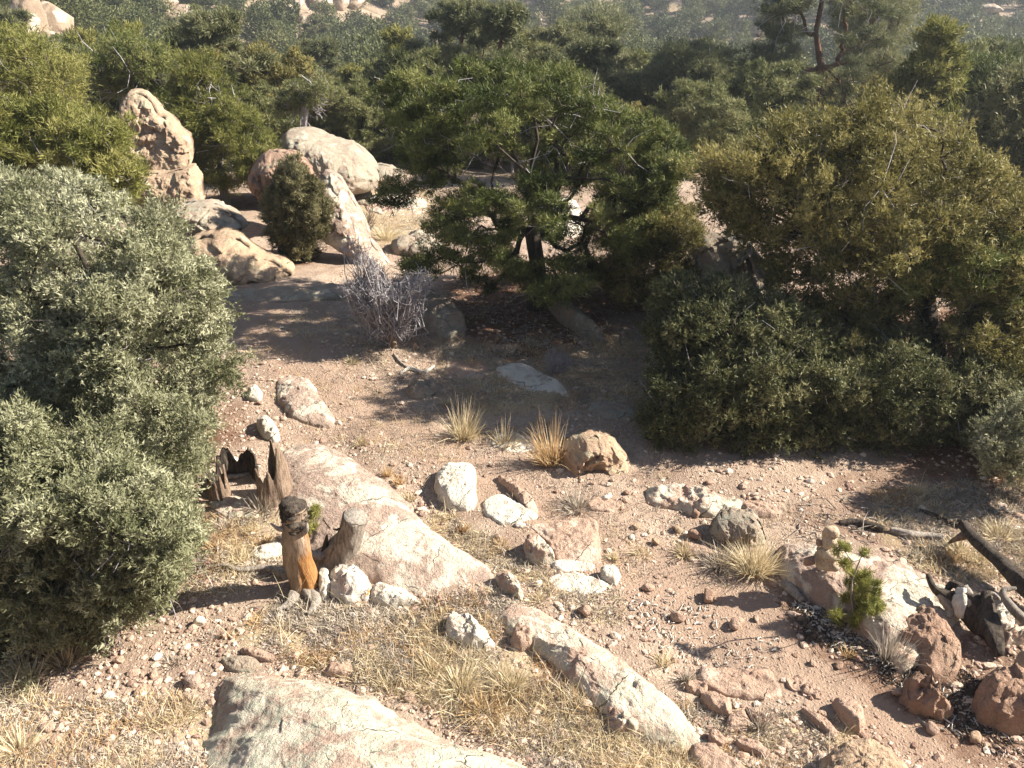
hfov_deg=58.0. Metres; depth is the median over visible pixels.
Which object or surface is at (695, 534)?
loose stone
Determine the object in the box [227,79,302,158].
pinyon pine
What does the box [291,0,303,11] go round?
boulder
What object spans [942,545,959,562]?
grass clump
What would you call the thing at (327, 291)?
rock slab
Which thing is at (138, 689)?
loose stone
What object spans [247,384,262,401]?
rock
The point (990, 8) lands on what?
boulder
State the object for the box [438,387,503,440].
grass clump
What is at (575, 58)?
ponderosa pine
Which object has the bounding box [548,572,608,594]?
rock
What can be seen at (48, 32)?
boulder
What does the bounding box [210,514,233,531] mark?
grass clump
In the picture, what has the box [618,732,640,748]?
grass clump
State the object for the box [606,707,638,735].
rock
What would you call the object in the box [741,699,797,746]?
grass clump
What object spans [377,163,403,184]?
boulder
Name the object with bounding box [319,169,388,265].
rock slab
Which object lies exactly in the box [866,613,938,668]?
grass clump
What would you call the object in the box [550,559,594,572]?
rock
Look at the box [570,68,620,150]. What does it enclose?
pinyon pine
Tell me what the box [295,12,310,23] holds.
boulder
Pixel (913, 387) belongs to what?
juniper tree
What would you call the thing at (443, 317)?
rock
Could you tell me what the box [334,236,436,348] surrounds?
dead shrub
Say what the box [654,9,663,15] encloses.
boulder
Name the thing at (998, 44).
pinyon pine
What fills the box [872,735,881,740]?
loose stone
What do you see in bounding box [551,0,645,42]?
ponderosa pine
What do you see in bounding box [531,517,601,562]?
rock
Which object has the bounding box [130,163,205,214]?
rock tower
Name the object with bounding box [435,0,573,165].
ponderosa pine
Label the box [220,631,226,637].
loose stone
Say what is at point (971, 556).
grass clump
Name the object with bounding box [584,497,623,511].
rock
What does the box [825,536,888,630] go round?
pine seedling
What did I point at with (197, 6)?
pinyon pine
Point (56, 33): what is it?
pinyon pine
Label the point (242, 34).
boulder
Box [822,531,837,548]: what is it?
cairn stone
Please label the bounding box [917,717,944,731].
fallen branch
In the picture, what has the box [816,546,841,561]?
cairn stone
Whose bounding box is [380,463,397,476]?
grass clump
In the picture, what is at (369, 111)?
pinyon pine
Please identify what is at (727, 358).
juniper tree
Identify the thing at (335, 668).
rock
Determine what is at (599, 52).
ponderosa pine
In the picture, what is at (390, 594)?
rock
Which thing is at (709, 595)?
loose stone
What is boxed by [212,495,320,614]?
tree stump
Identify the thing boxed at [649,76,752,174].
pinyon pine
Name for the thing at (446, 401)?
grass clump
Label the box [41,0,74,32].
boulder
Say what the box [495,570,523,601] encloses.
rock
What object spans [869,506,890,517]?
grass clump
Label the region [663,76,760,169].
pinyon pine
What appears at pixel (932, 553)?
grass clump
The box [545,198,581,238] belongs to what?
rock
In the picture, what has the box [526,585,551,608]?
grass clump
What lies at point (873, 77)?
juniper tree
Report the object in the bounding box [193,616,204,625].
loose stone
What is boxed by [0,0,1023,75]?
distant wood
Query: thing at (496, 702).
grass clump
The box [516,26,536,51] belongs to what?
pinyon pine
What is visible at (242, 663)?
rock
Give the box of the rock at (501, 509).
[483,494,537,525]
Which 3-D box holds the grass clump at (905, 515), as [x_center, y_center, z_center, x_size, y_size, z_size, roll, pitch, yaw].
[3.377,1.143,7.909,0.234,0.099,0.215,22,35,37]
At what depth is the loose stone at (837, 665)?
6.30 m
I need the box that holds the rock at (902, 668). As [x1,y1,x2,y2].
[887,641,920,673]
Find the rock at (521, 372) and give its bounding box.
[496,363,567,396]
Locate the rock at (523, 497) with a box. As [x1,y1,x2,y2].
[498,475,537,513]
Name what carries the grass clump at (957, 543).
on the ground at (830, 682)
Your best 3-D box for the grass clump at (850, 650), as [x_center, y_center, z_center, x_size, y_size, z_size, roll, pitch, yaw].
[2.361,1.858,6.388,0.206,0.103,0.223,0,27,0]
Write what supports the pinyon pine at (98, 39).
on the ground at (830, 682)
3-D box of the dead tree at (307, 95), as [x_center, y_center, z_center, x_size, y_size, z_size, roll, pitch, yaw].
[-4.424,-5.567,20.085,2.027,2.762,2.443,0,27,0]
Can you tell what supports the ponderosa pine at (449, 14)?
on the ground at (830, 682)
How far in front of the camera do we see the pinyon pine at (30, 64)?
16.25 m
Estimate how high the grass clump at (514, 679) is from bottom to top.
0.210 m
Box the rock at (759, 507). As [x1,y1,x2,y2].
[742,500,780,518]
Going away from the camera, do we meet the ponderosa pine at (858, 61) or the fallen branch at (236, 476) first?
the fallen branch at (236, 476)
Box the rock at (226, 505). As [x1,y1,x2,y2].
[209,495,260,518]
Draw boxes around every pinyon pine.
[0,16,101,135]
[0,87,155,255]
[26,33,121,143]
[36,33,86,73]
[47,31,99,37]
[59,23,97,48]
[59,30,103,46]
[76,24,178,115]
[101,17,146,117]
[160,44,282,204]
[190,3,200,10]
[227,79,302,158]
[266,53,336,119]
[308,83,366,139]
[312,71,395,159]
[337,62,383,149]
[354,44,451,143]
[357,57,370,69]
[362,47,704,310]
[375,22,413,132]
[380,53,440,144]
[449,56,522,157]
[505,40,558,154]
[510,66,614,163]
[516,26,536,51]
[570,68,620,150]
[612,47,670,125]
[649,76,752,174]
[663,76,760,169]
[723,56,825,136]
[823,91,841,121]
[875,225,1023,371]
[880,11,982,177]
[890,38,998,140]
[910,42,1023,127]
[959,33,1023,61]
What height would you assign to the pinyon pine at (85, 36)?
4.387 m
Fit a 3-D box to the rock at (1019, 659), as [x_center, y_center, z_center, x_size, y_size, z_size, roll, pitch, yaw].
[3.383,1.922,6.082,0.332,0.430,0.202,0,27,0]
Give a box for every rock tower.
[119,88,193,170]
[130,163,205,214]
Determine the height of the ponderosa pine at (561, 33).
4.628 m
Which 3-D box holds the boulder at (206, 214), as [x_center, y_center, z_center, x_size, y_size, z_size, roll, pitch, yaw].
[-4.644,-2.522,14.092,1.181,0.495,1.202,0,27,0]
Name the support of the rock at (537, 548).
on the ground at (830, 682)
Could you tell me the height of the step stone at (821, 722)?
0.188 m
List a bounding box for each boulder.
[7,0,48,35]
[37,31,59,37]
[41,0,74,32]
[162,0,179,9]
[167,4,192,20]
[170,198,248,235]
[184,227,294,284]
[240,20,254,35]
[248,149,317,201]
[278,126,379,194]
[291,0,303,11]
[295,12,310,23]
[308,0,332,8]
[333,0,348,10]
[348,0,364,9]
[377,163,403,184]
[559,429,630,476]
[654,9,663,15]
[691,231,782,296]
[709,507,765,550]
[755,27,763,35]
[819,737,907,767]
[980,3,1003,13]
[1015,10,1023,24]
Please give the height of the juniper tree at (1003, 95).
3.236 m
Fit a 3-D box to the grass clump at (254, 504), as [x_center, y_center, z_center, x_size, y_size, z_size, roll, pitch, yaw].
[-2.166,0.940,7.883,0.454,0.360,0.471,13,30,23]
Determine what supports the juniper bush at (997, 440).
on the ground at (830, 682)
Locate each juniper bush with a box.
[252,150,339,263]
[585,184,714,314]
[959,386,1023,488]
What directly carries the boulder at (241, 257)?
on the ground at (830, 682)
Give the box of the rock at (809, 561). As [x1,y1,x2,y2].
[803,556,814,565]
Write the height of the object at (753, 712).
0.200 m
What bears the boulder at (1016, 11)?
on the ground at (830, 682)
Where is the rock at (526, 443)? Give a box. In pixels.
[491,433,536,452]
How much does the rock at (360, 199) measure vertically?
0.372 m
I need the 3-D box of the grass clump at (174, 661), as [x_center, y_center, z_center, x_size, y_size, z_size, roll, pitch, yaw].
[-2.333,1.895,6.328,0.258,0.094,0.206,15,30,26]
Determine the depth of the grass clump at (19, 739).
5.52 m
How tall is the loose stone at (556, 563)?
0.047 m
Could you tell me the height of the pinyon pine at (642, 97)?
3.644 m
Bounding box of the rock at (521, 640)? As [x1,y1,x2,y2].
[509,622,532,651]
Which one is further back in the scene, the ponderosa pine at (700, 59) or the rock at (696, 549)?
the ponderosa pine at (700, 59)
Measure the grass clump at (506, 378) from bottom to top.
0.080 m
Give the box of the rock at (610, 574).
[600,564,620,585]
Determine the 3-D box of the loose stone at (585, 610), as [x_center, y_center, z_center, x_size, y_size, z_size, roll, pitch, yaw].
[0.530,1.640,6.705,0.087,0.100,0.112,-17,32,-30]
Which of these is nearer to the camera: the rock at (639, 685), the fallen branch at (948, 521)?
the rock at (639, 685)
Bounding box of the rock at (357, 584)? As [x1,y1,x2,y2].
[330,564,371,603]
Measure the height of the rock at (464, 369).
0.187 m
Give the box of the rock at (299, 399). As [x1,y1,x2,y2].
[276,376,334,428]
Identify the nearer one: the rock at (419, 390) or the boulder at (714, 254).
the rock at (419, 390)
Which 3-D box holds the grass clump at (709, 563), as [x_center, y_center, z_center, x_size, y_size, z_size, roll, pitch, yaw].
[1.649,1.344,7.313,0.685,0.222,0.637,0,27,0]
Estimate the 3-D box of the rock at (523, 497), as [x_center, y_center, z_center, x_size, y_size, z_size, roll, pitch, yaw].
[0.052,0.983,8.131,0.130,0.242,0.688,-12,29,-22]
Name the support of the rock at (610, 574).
on the ground at (830, 682)
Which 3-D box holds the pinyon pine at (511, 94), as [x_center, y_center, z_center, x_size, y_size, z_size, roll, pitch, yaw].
[0.266,-2.452,11.753,4.299,3.436,3.819,0,27,0]
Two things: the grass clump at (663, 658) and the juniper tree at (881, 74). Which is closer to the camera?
the grass clump at (663, 658)
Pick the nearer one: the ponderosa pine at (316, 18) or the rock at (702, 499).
the rock at (702, 499)
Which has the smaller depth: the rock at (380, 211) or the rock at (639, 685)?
the rock at (639, 685)
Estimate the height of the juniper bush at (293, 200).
1.915 m
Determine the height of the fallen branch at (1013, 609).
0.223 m
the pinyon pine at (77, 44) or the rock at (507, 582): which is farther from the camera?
the pinyon pine at (77, 44)
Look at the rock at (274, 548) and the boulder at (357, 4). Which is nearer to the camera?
the rock at (274, 548)
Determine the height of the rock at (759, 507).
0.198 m
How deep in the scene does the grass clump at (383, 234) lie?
15.92 m
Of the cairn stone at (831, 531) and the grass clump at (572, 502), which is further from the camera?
the grass clump at (572, 502)
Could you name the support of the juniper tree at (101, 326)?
on the ground at (830, 682)
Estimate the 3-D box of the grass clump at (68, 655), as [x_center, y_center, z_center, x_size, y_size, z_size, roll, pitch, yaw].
[-3.082,1.742,6.395,0.601,0.376,0.651,19,33,33]
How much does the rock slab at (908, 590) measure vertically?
0.376 m
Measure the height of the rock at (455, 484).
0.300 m
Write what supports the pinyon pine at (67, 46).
on the ground at (830, 682)
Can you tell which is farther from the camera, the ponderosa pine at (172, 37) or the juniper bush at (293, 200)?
the ponderosa pine at (172, 37)
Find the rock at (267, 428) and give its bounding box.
[256,415,279,442]
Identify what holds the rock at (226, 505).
on the ground at (830, 682)
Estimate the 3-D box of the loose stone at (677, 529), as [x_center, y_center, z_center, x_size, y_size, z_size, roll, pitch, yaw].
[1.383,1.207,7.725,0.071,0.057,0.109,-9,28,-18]
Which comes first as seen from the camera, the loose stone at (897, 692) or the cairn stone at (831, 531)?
the loose stone at (897, 692)
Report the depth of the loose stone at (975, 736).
5.70 m
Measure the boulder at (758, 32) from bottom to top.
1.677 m
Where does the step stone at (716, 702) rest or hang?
on the ground at (830, 682)
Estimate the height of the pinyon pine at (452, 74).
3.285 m
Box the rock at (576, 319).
[548,294,604,343]
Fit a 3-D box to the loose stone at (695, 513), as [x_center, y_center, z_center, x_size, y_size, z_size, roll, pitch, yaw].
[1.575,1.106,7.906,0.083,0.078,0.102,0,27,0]
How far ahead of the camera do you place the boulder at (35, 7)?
53.69 m
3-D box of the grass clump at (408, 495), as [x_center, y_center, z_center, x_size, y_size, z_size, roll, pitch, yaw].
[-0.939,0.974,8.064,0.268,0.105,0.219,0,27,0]
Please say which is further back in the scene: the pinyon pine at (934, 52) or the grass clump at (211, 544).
the pinyon pine at (934, 52)
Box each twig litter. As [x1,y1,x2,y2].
[196,501,369,627]
[412,295,650,407]
[776,599,1023,759]
[791,481,1023,572]
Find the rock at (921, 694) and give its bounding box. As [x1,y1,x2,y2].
[899,671,953,721]
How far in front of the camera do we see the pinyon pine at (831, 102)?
30.00 m
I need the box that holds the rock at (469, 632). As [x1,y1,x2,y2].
[445,611,494,650]
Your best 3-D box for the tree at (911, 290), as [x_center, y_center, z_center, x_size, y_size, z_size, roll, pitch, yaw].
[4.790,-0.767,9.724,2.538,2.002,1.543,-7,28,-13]
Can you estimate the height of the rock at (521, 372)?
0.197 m
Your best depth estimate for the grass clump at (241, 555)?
7.34 m
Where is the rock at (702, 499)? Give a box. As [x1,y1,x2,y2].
[645,483,742,517]
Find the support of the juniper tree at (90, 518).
on the ground at (830, 682)
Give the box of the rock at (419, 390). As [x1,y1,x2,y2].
[406,378,439,399]
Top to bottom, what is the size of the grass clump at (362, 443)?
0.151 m
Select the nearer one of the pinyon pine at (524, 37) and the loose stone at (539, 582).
the loose stone at (539, 582)
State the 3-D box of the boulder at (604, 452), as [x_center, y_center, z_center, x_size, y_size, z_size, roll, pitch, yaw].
[0.773,0.686,8.627,0.689,0.525,0.616,0,27,0]
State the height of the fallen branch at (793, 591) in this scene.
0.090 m
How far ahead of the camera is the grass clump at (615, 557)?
7.35 m
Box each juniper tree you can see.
[0,160,262,512]
[0,383,216,696]
[37,91,126,150]
[225,37,343,143]
[355,79,428,163]
[440,113,497,169]
[590,98,661,176]
[628,261,875,461]
[669,72,1023,389]
[797,68,843,144]
[805,308,1023,457]
[833,58,903,111]
[859,69,925,108]
[957,58,1023,195]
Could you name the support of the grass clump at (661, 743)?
on the ground at (830, 682)
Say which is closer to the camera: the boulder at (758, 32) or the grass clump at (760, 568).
the grass clump at (760, 568)
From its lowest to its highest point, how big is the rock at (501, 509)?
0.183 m
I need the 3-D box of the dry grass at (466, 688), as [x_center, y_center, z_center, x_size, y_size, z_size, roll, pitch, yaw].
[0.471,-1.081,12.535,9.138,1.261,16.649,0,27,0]
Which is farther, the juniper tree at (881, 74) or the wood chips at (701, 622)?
the juniper tree at (881, 74)
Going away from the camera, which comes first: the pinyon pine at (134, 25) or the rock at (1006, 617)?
the rock at (1006, 617)
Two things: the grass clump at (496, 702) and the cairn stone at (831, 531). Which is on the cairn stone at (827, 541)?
the cairn stone at (831, 531)
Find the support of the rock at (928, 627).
on the ground at (830, 682)
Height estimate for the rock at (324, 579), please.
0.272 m
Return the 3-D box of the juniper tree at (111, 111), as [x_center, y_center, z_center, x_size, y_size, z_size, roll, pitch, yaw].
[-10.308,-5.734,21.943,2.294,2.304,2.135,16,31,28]
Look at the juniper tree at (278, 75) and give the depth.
24.03 m
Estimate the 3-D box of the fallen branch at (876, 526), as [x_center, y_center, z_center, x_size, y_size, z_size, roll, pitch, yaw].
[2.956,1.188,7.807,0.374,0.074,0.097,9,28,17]
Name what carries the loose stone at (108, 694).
on the ground at (830, 682)
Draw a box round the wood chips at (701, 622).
[627,591,784,668]
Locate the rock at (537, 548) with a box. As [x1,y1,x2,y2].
[524,533,554,564]
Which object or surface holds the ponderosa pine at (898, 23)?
on the ground at (830, 682)
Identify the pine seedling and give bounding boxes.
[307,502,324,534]
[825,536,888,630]
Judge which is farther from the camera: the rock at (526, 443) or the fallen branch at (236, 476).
the rock at (526, 443)
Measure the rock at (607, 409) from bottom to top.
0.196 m
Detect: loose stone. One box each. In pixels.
[38,721,55,732]
[49,733,62,744]
[102,691,114,699]
[112,656,124,662]
[133,686,143,695]
[149,668,157,678]
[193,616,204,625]
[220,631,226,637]
[515,522,525,527]
[534,580,541,587]
[553,560,560,566]
[577,605,590,616]
[601,495,609,499]
[631,523,640,529]
[640,583,654,591]
[652,538,658,544]
[670,611,685,621]
[672,525,681,533]
[687,529,702,540]
[692,509,699,517]
[704,588,714,603]
[729,617,744,629]
[753,614,758,621]
[809,659,815,666]
[833,662,843,668]
[853,654,862,661]
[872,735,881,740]
[891,687,901,695]
[926,721,939,734]
[970,730,981,743]
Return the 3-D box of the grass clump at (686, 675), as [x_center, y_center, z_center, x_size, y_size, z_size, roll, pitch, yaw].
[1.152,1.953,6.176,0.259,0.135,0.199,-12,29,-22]
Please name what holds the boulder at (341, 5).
on the ground at (830, 682)
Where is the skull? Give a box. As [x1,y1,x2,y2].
[926,573,1004,656]
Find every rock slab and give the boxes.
[203,673,526,767]
[223,283,356,302]
[283,443,493,594]
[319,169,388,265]
[500,604,701,749]
[776,543,960,647]
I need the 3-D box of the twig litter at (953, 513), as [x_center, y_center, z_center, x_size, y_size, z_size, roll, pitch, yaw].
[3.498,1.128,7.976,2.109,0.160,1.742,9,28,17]
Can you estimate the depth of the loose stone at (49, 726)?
5.74 m
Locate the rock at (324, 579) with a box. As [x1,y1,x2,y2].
[318,568,330,599]
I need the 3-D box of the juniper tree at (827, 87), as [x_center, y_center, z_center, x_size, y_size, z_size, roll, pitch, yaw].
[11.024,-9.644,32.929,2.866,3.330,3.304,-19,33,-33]
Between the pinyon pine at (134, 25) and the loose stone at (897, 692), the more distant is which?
the pinyon pine at (134, 25)
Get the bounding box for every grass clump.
[0,647,53,697]
[0,714,51,765]
[29,630,120,685]
[156,650,186,670]
[198,626,218,648]
[202,535,224,554]
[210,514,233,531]
[223,544,256,567]
[237,479,280,514]
[241,523,255,534]
[245,531,280,550]
[343,354,361,365]
[352,432,376,450]
[370,222,414,240]
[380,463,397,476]
[388,471,412,486]
[399,491,417,501]
[410,646,451,674]
[423,652,500,704]
[437,395,452,405]
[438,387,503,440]
[442,507,464,520]
[451,681,519,736]
[453,519,469,533]
[468,651,540,712]
[484,413,527,451]
[488,535,512,552]
[498,375,515,381]
[513,411,576,467]
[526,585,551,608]
[552,483,599,517]
[605,549,621,563]
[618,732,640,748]
[630,541,658,561]
[642,642,678,667]
[650,728,677,752]
[665,664,701,689]
[669,539,699,558]
[683,535,758,579]
[701,513,793,590]
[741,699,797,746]
[839,642,868,660]
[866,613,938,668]
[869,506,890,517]
[896,510,918,523]
[900,478,935,499]
[925,539,947,558]
[929,531,981,564]
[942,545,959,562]
[965,549,988,564]
[975,513,1023,550]
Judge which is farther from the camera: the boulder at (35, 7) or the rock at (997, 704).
the boulder at (35, 7)
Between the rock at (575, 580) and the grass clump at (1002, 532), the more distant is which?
the grass clump at (1002, 532)
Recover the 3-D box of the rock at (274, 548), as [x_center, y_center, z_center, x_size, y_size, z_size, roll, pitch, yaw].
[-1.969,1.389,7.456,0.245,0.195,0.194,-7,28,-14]
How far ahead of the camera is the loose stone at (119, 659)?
6.34 m
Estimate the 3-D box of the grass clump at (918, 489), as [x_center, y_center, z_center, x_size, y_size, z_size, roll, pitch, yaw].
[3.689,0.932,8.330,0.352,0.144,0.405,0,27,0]
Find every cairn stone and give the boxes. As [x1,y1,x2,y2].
[814,551,839,571]
[816,539,821,545]
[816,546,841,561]
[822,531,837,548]
[823,526,839,537]
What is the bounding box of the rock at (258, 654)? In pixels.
[240,647,275,662]
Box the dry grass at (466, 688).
[0,190,1023,767]
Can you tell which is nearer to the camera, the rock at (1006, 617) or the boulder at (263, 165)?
the rock at (1006, 617)
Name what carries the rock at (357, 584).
on the ground at (830, 682)
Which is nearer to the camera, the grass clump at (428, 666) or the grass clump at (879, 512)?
the grass clump at (428, 666)
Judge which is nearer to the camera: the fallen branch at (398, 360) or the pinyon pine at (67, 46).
the fallen branch at (398, 360)
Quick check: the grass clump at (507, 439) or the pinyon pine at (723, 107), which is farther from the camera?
the pinyon pine at (723, 107)
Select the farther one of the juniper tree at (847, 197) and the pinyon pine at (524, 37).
the pinyon pine at (524, 37)
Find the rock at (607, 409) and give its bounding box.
[588,400,637,418]
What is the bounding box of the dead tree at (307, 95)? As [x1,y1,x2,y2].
[266,70,349,126]
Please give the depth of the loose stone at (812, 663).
6.31 m
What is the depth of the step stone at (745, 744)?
5.56 m
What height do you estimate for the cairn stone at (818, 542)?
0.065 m
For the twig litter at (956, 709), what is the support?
on the ground at (830, 682)
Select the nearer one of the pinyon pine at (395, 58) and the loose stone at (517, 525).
the loose stone at (517, 525)
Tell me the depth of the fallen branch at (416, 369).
10.52 m
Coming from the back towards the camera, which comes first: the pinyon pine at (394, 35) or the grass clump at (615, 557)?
the pinyon pine at (394, 35)
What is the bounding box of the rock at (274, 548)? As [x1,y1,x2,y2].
[252,541,281,560]
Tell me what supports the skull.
on the ground at (830, 682)
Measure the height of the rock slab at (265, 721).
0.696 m
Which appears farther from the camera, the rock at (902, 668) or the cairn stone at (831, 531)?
the cairn stone at (831, 531)
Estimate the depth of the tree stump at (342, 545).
7.11 m
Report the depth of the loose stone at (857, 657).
6.34 m
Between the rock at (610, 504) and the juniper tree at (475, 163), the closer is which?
the rock at (610, 504)
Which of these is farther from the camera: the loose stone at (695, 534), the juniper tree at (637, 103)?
the juniper tree at (637, 103)
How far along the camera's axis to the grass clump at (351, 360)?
10.71 m
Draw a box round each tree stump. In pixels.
[205,440,292,508]
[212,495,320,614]
[311,508,368,575]
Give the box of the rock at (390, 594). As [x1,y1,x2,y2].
[370,582,417,608]
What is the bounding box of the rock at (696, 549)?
[677,541,721,559]
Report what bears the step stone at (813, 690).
on the ground at (830, 682)
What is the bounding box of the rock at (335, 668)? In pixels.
[322,663,353,677]
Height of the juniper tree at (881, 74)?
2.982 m
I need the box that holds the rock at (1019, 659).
[1014,651,1023,667]
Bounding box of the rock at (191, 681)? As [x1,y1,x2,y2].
[183,673,201,688]
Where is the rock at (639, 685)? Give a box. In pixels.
[612,669,647,695]
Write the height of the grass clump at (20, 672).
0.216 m
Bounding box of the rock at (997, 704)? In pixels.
[970,663,1023,735]
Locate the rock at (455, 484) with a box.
[434,462,476,511]
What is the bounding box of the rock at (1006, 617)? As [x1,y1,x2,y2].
[996,602,1014,631]
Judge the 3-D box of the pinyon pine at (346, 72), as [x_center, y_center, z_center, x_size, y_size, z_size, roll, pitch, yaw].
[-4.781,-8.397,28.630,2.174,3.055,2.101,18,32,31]
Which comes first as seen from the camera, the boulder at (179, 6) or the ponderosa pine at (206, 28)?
the ponderosa pine at (206, 28)
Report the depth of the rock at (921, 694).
5.89 m
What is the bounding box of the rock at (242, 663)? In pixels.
[220,655,259,672]
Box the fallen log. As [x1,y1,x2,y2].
[948,520,1023,597]
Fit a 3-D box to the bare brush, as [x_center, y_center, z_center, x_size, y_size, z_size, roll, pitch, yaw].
[0.207,-6.086,23.041,2.672,2.296,2.533,-23,35,-37]
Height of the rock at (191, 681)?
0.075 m
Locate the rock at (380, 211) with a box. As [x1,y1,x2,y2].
[364,193,426,215]
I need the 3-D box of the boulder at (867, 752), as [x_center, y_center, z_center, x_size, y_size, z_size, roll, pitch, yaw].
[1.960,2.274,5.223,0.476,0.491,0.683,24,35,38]
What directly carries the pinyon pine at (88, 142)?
on the ground at (830, 682)
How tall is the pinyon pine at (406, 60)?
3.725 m
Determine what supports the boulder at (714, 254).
on the ground at (830, 682)
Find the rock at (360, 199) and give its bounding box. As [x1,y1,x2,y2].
[354,191,371,204]
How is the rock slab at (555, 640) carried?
on the ground at (830, 682)
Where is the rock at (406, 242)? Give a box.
[390,229,441,256]
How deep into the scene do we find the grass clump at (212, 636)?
6.56 m
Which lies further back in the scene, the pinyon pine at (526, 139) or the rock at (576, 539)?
the pinyon pine at (526, 139)
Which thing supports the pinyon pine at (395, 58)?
on the ground at (830, 682)
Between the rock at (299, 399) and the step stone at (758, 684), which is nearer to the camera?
the step stone at (758, 684)
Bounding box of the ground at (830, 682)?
[0,0,1023,767]
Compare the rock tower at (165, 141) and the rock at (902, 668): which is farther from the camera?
the rock tower at (165, 141)
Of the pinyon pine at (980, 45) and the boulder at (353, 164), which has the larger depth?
the pinyon pine at (980, 45)
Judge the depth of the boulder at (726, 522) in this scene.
7.49 m
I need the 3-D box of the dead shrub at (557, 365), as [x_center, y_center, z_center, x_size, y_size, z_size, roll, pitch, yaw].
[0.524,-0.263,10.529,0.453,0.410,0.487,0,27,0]
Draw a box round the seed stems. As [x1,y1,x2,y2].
[208,576,690,767]
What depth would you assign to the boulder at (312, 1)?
118.29 m
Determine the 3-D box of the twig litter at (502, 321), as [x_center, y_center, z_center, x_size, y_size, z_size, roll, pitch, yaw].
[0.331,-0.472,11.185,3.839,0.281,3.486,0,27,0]
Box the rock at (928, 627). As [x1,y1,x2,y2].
[901,604,961,686]
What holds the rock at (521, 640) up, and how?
on the ground at (830, 682)
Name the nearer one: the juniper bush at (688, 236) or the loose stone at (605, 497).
the loose stone at (605, 497)
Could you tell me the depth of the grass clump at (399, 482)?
8.27 m
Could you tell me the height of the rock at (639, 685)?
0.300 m
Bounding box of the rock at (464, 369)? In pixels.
[443,359,490,377]
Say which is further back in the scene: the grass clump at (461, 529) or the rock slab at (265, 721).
the grass clump at (461, 529)
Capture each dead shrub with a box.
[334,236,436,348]
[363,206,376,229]
[540,346,576,374]
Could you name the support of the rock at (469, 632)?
on the ground at (830, 682)
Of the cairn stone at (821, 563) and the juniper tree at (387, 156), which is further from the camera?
the juniper tree at (387, 156)
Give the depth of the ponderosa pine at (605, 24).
31.81 m
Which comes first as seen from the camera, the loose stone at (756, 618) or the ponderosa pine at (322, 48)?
the loose stone at (756, 618)
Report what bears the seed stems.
on the ground at (830, 682)
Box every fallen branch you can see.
[227,472,250,479]
[393,353,415,371]
[399,365,434,374]
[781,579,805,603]
[838,518,884,532]
[889,527,943,541]
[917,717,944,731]
[919,508,957,527]
[999,586,1023,624]
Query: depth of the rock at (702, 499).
8.02 m
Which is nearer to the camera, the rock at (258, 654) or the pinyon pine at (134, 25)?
the rock at (258, 654)
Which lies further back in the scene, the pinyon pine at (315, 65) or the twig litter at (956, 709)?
the pinyon pine at (315, 65)
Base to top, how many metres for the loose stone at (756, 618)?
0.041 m
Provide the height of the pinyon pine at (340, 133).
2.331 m
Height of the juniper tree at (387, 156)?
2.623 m
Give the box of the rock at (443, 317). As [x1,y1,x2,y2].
[418,291,466,340]
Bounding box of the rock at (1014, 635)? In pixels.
[1003,625,1023,646]
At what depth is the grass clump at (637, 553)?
7.42 m
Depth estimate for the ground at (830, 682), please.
8.14 m
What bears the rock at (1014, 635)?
on the ground at (830, 682)
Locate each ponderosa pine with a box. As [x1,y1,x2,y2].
[0,2,39,37]
[159,19,249,152]
[169,2,285,165]
[293,34,352,80]
[300,12,331,39]
[398,0,530,150]
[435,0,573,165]
[523,16,612,71]
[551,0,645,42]
[558,32,656,103]
[558,42,617,92]
[562,8,637,72]
[638,31,745,127]
[724,0,908,154]
[823,0,939,68]
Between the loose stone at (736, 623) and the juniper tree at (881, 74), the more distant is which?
the juniper tree at (881, 74)
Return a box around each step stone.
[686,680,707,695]
[688,743,744,767]
[697,666,781,701]
[700,691,731,718]
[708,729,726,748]
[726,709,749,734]
[735,737,770,758]
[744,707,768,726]
[785,674,805,691]
[801,683,824,699]
[801,707,837,736]
[816,710,827,719]
[831,696,865,733]
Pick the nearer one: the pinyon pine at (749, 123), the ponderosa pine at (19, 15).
the pinyon pine at (749, 123)
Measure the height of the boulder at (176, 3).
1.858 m
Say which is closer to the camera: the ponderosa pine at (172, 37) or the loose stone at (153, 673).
the loose stone at (153, 673)
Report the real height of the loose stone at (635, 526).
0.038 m
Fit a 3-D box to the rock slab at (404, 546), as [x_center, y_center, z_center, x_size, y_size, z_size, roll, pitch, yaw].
[-1.412,1.140,7.848,1.113,0.383,2.902,-19,33,-33]
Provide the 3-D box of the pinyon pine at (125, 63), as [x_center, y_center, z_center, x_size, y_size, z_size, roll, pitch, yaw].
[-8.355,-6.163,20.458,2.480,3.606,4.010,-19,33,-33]
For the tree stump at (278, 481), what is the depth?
8.02 m
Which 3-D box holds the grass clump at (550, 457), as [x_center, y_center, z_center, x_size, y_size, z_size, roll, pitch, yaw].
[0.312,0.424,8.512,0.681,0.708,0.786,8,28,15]

